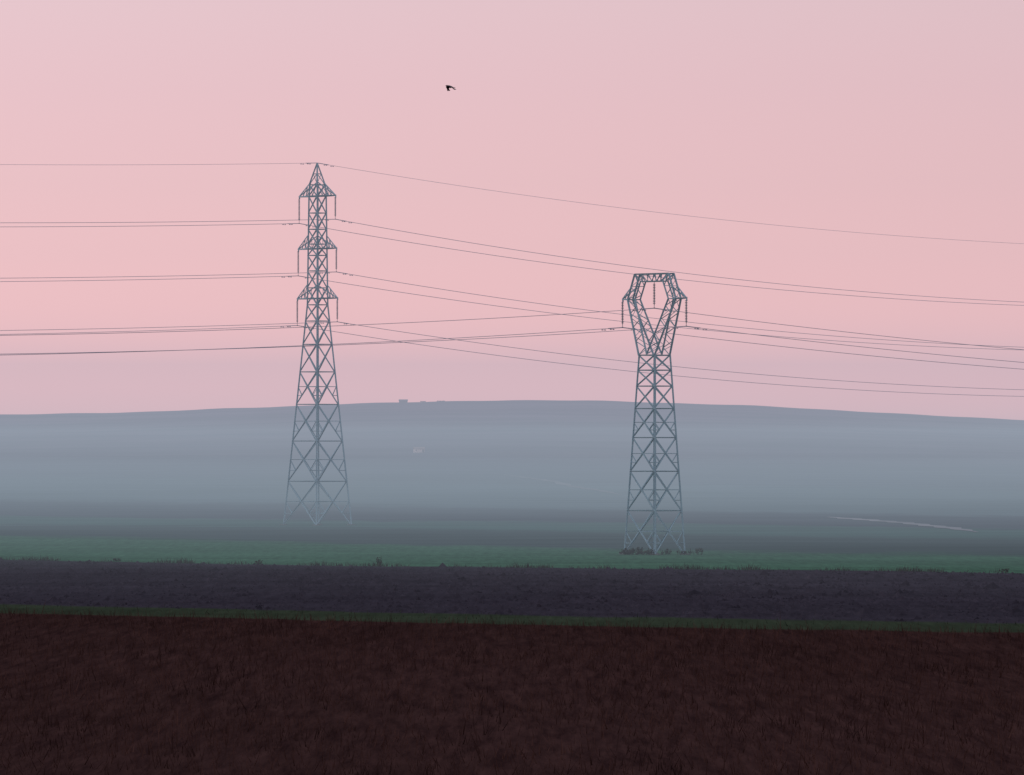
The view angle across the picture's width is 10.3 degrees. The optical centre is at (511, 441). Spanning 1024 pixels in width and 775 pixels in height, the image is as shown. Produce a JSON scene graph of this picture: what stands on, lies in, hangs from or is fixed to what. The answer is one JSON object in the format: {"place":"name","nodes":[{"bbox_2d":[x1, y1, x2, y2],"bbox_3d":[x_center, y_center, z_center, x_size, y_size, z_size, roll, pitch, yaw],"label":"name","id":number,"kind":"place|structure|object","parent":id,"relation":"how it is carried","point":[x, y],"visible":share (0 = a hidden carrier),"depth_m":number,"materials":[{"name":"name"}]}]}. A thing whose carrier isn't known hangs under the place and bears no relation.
{"place":"outdoors","nodes":[
{"label":"outdoors","id":0,"kind":"place"},
{"bbox_2d":[446,85,455,90],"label":"crow","id":1,"kind":"object","parent":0,"point":[448,86],"visible":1,"depth_m":339.95,"materials":[{"name":"black"}]},
{"bbox_2d":[0,604,1018,631],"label":"verge grass","id":2,"kind":"structure","parent":0,"point":[508,617],"depth_m":384.93,"materials":[{"name":"green plant"}]},
{"bbox_2d":[0,400,1023,774],"bbox_3d":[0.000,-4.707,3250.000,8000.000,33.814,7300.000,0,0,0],"label":"ground","id":3,"kind":"structure","parent":0,"point":[776,490],"depth_m":548.91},
{"bbox_2d":[279,163,354,525],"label":"transmission tower","id":4,"kind":"structure","parent":3,"relation":"on","point":[327,244],"depth_m":805.59,"materials":[{"name":"metal"}]},
{"bbox_2d":[0,163,1023,396],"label":"power line","id":5,"kind":"object","parent":4,"relation":"hanging from","point":[490,296],"visible":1,"depth_m":827.91,"materials":[{"name":"metal"}]},
{"bbox_2d":[399,399,407,402],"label":"farmhouse","id":6,"kind":"object","parent":3,"relation":"on","point":[403,400],"visible":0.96,"depth_m":2995.58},
{"bbox_2d":[413,447,424,452],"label":"farm hut","id":7,"kind":"object","parent":3,"relation":"on","point":[419,449],"visible":1,"depth_m":1878.51,"materials":[{"name":"pink paint"}]},
{"bbox_2d":[3,554,1006,572],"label":"field margin weeds","id":8,"kind":"object","parent":3,"relation":"on","point":[525,566],"visible":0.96,"depth_m":540.09,"materials":[{"name":"green plant"}]},
{"bbox_2d":[0,604,1023,774],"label":"dry grass","id":9,"kind":"structure","parent":3,"relation":"on","point":[328,620],"depth_m":272.31,"materials":[{"name":"brown plant"}]},
{"bbox_2d":[0,557,1023,622],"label":"ploughed soil clods","id":10,"kind":"object","parent":3,"relation":"on","point":[863,612],"visible":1,"depth_m":457.56,"materials":[{"name":"brown soil"}]},
{"bbox_2d":[621,548,632,554],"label":"bush","id":11,"kind":"object","parent":3,"relation":"on","point":[623,550],"visible":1,"depth_m":605.14,"materials":[{"name":"green plant"}]},
{"bbox_2d":[647,548,655,554],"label":"bush","id":12,"kind":"object","parent":3,"relation":"on","point":[650,552],"visible":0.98,"depth_m":603.98,"materials":[{"name":"green plant"}]},
{"bbox_2d":[619,273,689,554],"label":"transmission tower","id":13,"kind":"structure","parent":3,"relation":"on","point":[654,388],"depth_m":607.52,"materials":[{"name":"metal"}]},
{"bbox_2d":[0,308,1023,368],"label":"power line","id":14,"kind":"object","parent":13,"relation":"hanging from","point":[519,336],"visible":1,"depth_m":594.92,"materials":[{"name":"metal"}]},
{"bbox_2d":[660,549,671,554],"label":"bush","id":15,"kind":"object","parent":3,"relation":"on","point":[666,551],"visible":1,"depth_m":607.02,"materials":[{"name":"green plant"}]},
{"bbox_2d":[688,548,703,554],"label":"bush","id":16,"kind":"object","parent":3,"relation":"on","point":[696,550],"visible":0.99,"depth_m":606.47,"materials":[{"name":"green plant"}]},
{"bbox_2d":[0,0,1023,419],"label":"sky","id":17,"kind":"structure","parent":0,"point":[900,118],"materials":[{"name":"pink"}]},
{"bbox_2d":[504,474,621,494],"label":"dirt track","id":18,"kind":"structure","parent":0,"point":[561,483],"depth_m":1353.49,"materials":[{"name":"beige soil"}]},
{"bbox_2d":[833,517,976,531],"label":"dirt track","id":19,"kind":"structure","parent":0,"point":[939,526],"depth_m":828.98,"materials":[{"name":"beige soil"}]}
]}

